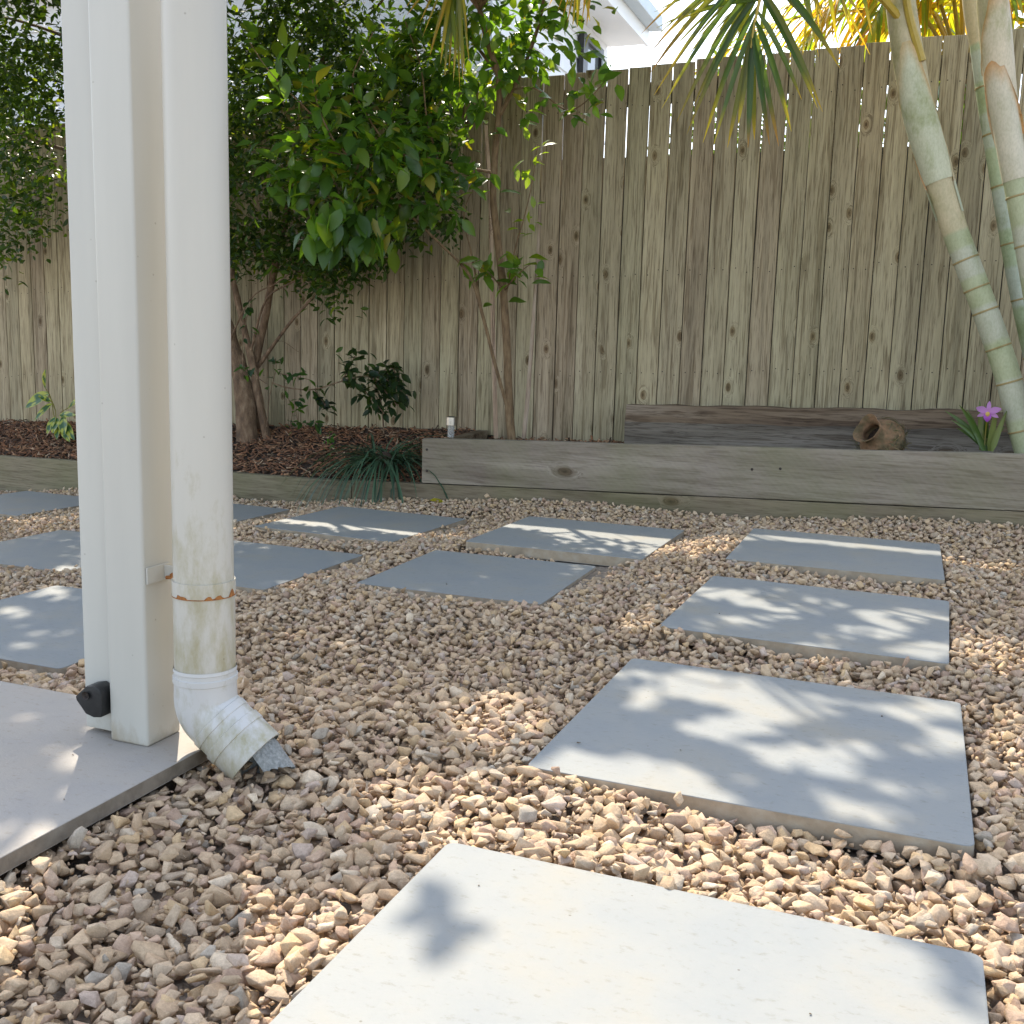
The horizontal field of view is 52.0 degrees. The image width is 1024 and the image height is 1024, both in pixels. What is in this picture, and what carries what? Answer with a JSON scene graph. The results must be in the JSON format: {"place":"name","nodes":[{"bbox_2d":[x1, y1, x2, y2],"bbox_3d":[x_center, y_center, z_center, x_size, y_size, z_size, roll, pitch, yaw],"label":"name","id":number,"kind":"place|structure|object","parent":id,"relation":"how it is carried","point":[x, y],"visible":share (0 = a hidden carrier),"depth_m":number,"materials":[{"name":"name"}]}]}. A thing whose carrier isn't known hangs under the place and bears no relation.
{"place":"outdoors","nodes":[
{"label":"outdoors","id":0,"kind":"place"},
{"bbox_2d":[0,487,1023,1023],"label":"ground","id":1,"kind":"structure","parent":0,"point":[180,984],"depth_m":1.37,"materials":[{"name":"stone"}]},
{"bbox_2d":[0,491,78,517],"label":"paver","id":2,"kind":"object","parent":1,"relation":"on","point":[16,504],"visible":0.52,"depth_m":5.06,"materials":[{"name":"grey concrete"}]},
{"bbox_2d":[0,530,80,571],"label":"paver","id":3,"kind":"object","parent":1,"relation":"on","point":[58,550],"visible":0.35,"depth_m":3.73,"materials":[{"name":"grey concrete"}]},
{"bbox_2d":[0,586,83,674],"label":"paver","id":4,"kind":"object","parent":1,"relation":"on","point":[41,631],"visible":0.46,"depth_m":2.51,"materials":[{"name":"grey concrete"}]},
{"bbox_2d":[0,767,197,884],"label":"patio footing","id":5,"kind":"object","parent":1,"relation":"on","point":[171,785],"depth_m":1.45,"materials":[{"name":"grey concrete"}]},
{"bbox_2d":[0,681,207,874],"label":"patio","id":6,"kind":"structure","parent":5,"relation":"on","point":[98,775],"depth_m":1.48,"materials":[{"name":"concrete"}]},
{"bbox_2d":[61,0,179,745],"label":"patio post","id":7,"kind":"object","parent":6,"relation":"on","point":[112,68],"visible":1,"depth_m":1.49,"materials":[{"name":"white paint"}]},
{"bbox_2d":[76,681,110,716],"bbox_3d":[-0.628,0.280,1.579,0.050,0.050,0.032,5,10,21],"label":"rubber stop","id":8,"kind":"object","parent":7,"relation":"attached to","point":[93,699],"visible":0.95,"depth_m":1.57,"materials":[{"name":"black rubber"}]},
{"bbox_2d":[146,0,295,778],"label":"downpipe","id":9,"kind":"object","parent":7,"relation":"attached to","point":[230,732],"visible":0.99,"depth_m":1.44,"materials":[{"name":"white paint"}]},
{"bbox_2d":[0,455,351,502],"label":"garden sleeper","id":10,"kind":"object","parent":1,"relation":"on","point":[20,473],"visible":0.16,"depth_m":5.60,"materials":[{"name":"wood"}]},
{"bbox_2d":[233,504,289,524],"bbox_3d":[-1.378,0.018,4.583,0.580,0.034,0.580,5,10,23],"label":"paver","id":11,"kind":"object","parent":1,"relation":"on","point":[241,512],"visible":0.15,"depth_m":4.64,"materials":[{"name":"grey concrete"}]},
{"bbox_2d":[234,540,362,592],"bbox_3d":[-0.874,0.176,3.380,0.580,0.034,0.580,5,10,21],"label":"paver","id":12,"kind":"object","parent":1,"relation":"on","point":[263,567],"visible":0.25,"depth_m":3.38,"materials":[{"name":"grey concrete"}]},
{"bbox_2d":[0,418,623,482],"bbox_3d":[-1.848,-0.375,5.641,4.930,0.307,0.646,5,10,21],"label":"bark mulch","id":13,"kind":"object","parent":1,"relation":"on","point":[14,429],"visible":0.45,"depth_m":5.43,"materials":[{"name":"brown wood"}]},
{"bbox_2d":[25,369,75,441],"bbox_3d":[-2.564,-0.601,5.896,0.444,0.397,0.079,5,10,21],"label":"variegated plant","id":14,"kind":"object","parent":13,"relation":"on","point":[56,426],"visible":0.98,"depth_m":5.91,"materials":[{"name":"green plant"}]},
{"bbox_2d":[0,0,482,445],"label":"broadleaf tree","id":15,"kind":"object","parent":13,"relation":"in","point":[333,36],"visible":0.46,"depth_m":5.15,"materials":[{"name":"green plant"}]},
{"bbox_2d":[234,298,323,434],"bbox_3d":[-1.152,-0.726,5.314,0.453,0.685,0.270,3,9,7],"label":"sapling","id":16,"kind":"object","parent":13,"relation":"on","point":[289,378],"visible":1,"depth_m":5.26,"materials":[{"name":"green plant"}]},
{"bbox_2d":[324,431,338,455],"bbox_3d":[-0.895,-0.338,5.185,0.062,0.119,0.082,-4,11,-32],"label":"seedling","id":17,"kind":"object","parent":13,"relation":"on","point":[332,439],"visible":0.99,"depth_m":5.18,"materials":[{"name":"green plant"}]},
{"bbox_2d":[273,347,416,432],"bbox_3d":[-0.848,-0.614,5.243,0.842,0.416,0.264,5,10,21],"label":"shrub","id":18,"kind":"object","parent":13,"relation":"on","point":[387,384],"visible":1,"depth_m":5.16,"materials":[{"name":"green plant"}]},
{"bbox_2d":[277,431,448,508],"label":"strappy grass","id":19,"kind":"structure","parent":13,"relation":"on","point":[385,460],"depth_m":4.86,"materials":[{"name":"green plant"}]},
{"bbox_2d":[0,0,662,150],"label":"house","id":20,"kind":"structure","parent":1,"relation":"on","point":[628,22],"depth_m":8.46,"materials":[{"name":"white paint"}]},
{"bbox_2d":[578,33,603,72],"bbox_3d":[0.652,-3.022,9.089,0.047,1.989,0.571,5,10,21],"label":"window","id":21,"kind":"structure","parent":20,"relation":"in","point":[583,65],"depth_m":8.77,"materials":[{"name":"glass"}]},
{"bbox_2d":[255,506,464,543],"bbox_3d":[-0.581,0.057,4.125,0.600,0.034,0.600,5,10,23],"label":"paver","id":22,"kind":"object","parent":1,"relation":"on","point":[346,524],"visible":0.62,"depth_m":4.07,"materials":[{"name":"grey concrete"}]},
{"bbox_2d":[430,498,442,502],"bbox_3d":[-0.327,-0.048,4.614,0.072,0.023,0.038,5,10,21],"label":"fallen leaf","id":23,"kind":"object","parent":1,"relation":"on","point":[436,499],"visible":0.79,"depth_m":4.62,"materials":[{"name":"plant"}]},
{"bbox_2d":[453,430,487,438],"bbox_3d":[-0.257,-0.224,5.045,0.050,0.305,0.566,5,10,22],"label":"planter board","id":24,"kind":"object","parent":1,"relation":"on","point":[479,434],"visible":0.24,"depth_m":5.15,"materials":[{"name":"brown wood"}]},
{"bbox_2d":[357,550,595,605],"bbox_3d":[-0.088,0.199,3.096,0.545,0.034,0.545,5,9,20],"label":"paver","id":25,"kind":"object","parent":1,"relation":"on","point":[482,578],"visible":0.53,"depth_m":3.04,"materials":[{"name":"grey concrete"}]},
{"bbox_2d":[0,28,1023,442],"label":"paling fence","id":26,"kind":"object","parent":1,"relation":"on","point":[422,324],"visible":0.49,"depth_m":4.86,"materials":[{"name":"beige wood"}]},
{"bbox_2d":[466,516,683,566],"bbox_3d":[0.234,0.097,3.630,0.600,0.034,0.600,5,10,21],"label":"paver","id":27,"kind":"object","parent":1,"relation":"on","point":[588,542],"visible":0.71,"depth_m":3.52,"materials":[{"name":"grey concrete"}]},
{"bbox_2d":[269,843,988,1023],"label":"paver","id":28,"kind":"object","parent":1,"relation":"on","point":[441,937],"visible":1,"depth_m":1.04,"materials":[{"name":"grey concrete"}]},
{"bbox_2d":[352,479,1023,536],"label":"garden sleeper","id":29,"kind":"object","parent":1,"relation":"on","point":[749,508],"visible":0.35,"depth_m":4.22,"materials":[{"name":"brown wood"}]},
{"bbox_2d":[422,438,1023,510],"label":"planter sleeper","id":30,"kind":"object","parent":29,"relation":"on","point":[976,480],"visible":1,"depth_m":4.15,"materials":[{"name":"grey wood"}]},
{"bbox_2d":[457,144,1021,439],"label":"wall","id":31,"kind":"structure","parent":1,"relation":"on","point":[488,436],"depth_m":4.79,"materials":[{"name":"paint"}]},
{"bbox_2d":[528,659,974,868],"bbox_3d":[0.408,0.370,1.698,0.600,0.034,0.600,5,10,21],"label":"paver","id":32,"kind":"object","parent":1,"relation":"on","point":[819,760],"visible":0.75,"depth_m":1.60,"materials":[{"name":"grey concrete"}]},
{"bbox_2d":[647,40,885,154],"bbox_3d":[1.606,-1.577,6.421,1.777,2.522,1.262,5,10,21],"label":"shrub","id":33,"kind":"object","parent":1,"relation":"on","point":[762,112],"visible":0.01,"depth_m":6.18,"materials":[{"name":"green plant"}]},
{"bbox_2d":[659,576,948,677],"bbox_3d":[0.715,0.256,2.500,0.600,0.034,0.600,5,10,22],"label":"paver","id":34,"kind":"object","parent":1,"relation":"on","point":[864,629],"visible":0.77,"depth_m":2.41,"materials":[{"name":"grey concrete"}]},
{"bbox_2d":[726,528,944,588],"bbox_3d":[1.012,0.138,3.265,0.600,0.034,0.600,5,9,20],"label":"paver","id":35,"kind":"object","parent":1,"relation":"on","point":[881,561],"visible":0.74,"depth_m":3.18,"materials":[{"name":"grey concrete"}]},
{"bbox_2d":[695,0,1023,131],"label":"palm tree","id":36,"kind":"object","parent":1,"relation":"on","point":[934,20],"visible":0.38,"depth_m":5.00,"materials":[{"name":"yellow plant"}]},
{"bbox_2d":[761,82,1020,150],"bbox_3d":[2.732,-1.094,4.570,3.298,1.654,0.476,5,10,21],"label":"hedge","id":37,"kind":"object","parent":1,"relation":"on","point":[885,118],"visible":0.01,"depth_m":4.75,"materials":[{"name":"green plant"}]},
{"bbox_2d":[604,0,1023,156],"label":"sky","id":38,"kind":"structure","parent":0,"point":[622,57],"materials":[{"name":"white"}]},
{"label":"planter soil","id":39,"kind":"structure","parent":0,"visible":0},
{"bbox_2d":[235,0,624,439],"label":"lemon tree","id":40,"kind":"object","parent":39,"relation":"on","point":[336,225],"visible":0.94,"depth_m":4.40,"materials":[{"name":"green plant"}]},
{"bbox_2d":[446,416,456,437],"bbox_3d":[-0.283,-0.314,4.861,0.049,0.257,0.049,5,10,21],"label":"solar light","id":41,"kind":"object","parent":39,"relation":"on","point":[451,421],"visible":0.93,"depth_m":4.83,"materials":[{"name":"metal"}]},
{"bbox_2d":[483,125,497,438],"bbox_3d":[-0.099,-1.054,4.875,0.115,1.424,0.023,5,10,21],"label":"garden stake","id":42,"kind":"object","parent":39,"relation":"on","point":[492,294],"visible":0.83,"depth_m":4.88,"materials":[{"name":"brown wood"}]},
{"bbox_2d":[522,205,540,438],"bbox_3d":[0.094,-0.862,4.800,0.034,1.054,0.080,10,12,43],"label":"garden stake","id":43,"kind":"object","parent":39,"relation":"on","point":[527,400],"visible":0.92,"depth_m":4.80,"materials":[{"name":"wood"}]},
{"bbox_2d":[406,0,1023,453],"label":"palm tree","id":44,"kind":"object","parent":39,"relation":"on","point":[924,130],"visible":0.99,"depth_m":3.92,"materials":[{"name":"green plant"}]},
{"bbox_2d":[624,404,1013,452],"bbox_3d":[1.863,-0.255,4.338,2.856,0.405,0.128,5,10,21],"label":"old sleeper","id":45,"kind":"object","parent":39,"relation":"on","point":[934,429],"visible":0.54,"depth_m":4.53,"materials":[{"name":"brown wood"}]},
{"bbox_2d":[850,414,911,450],"bbox_3d":[1.465,-0.276,4.193,0.232,0.234,0.227,1,9,-2],"label":"clay jug","id":46,"kind":"object","parent":39,"relation":"on","point":[871,432],"visible":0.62,"depth_m":4.14,"materials":[{"name":"ceramic"}]},
{"bbox_2d":[946,400,1006,451],"bbox_3d":[1.767,-0.330,4.012,0.221,0.193,0.127,5,10,21],"label":"orchid","id":47,"kind":"object","parent":39,"relation":"on","point":[983,438],"visible":1,"depth_m":4.00,"materials":[{"name":"green plant"}]},
{"bbox_2d":[962,0,1023,359],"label":"palm tree","id":48,"kind":"object","parent":39,"relation":"on","point":[1001,213],"visible":0.6,"depth_m":4.06,"materials":[{"name":"plant"}]},
{"bbox_2d":[976,0,1023,300],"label":"palm tree","id":49,"kind":"object","parent":39,"relation":"on","point":[998,74],"visible":1,"depth_m":3.76,"materials":[{"name":"beige plant"}]}
]}

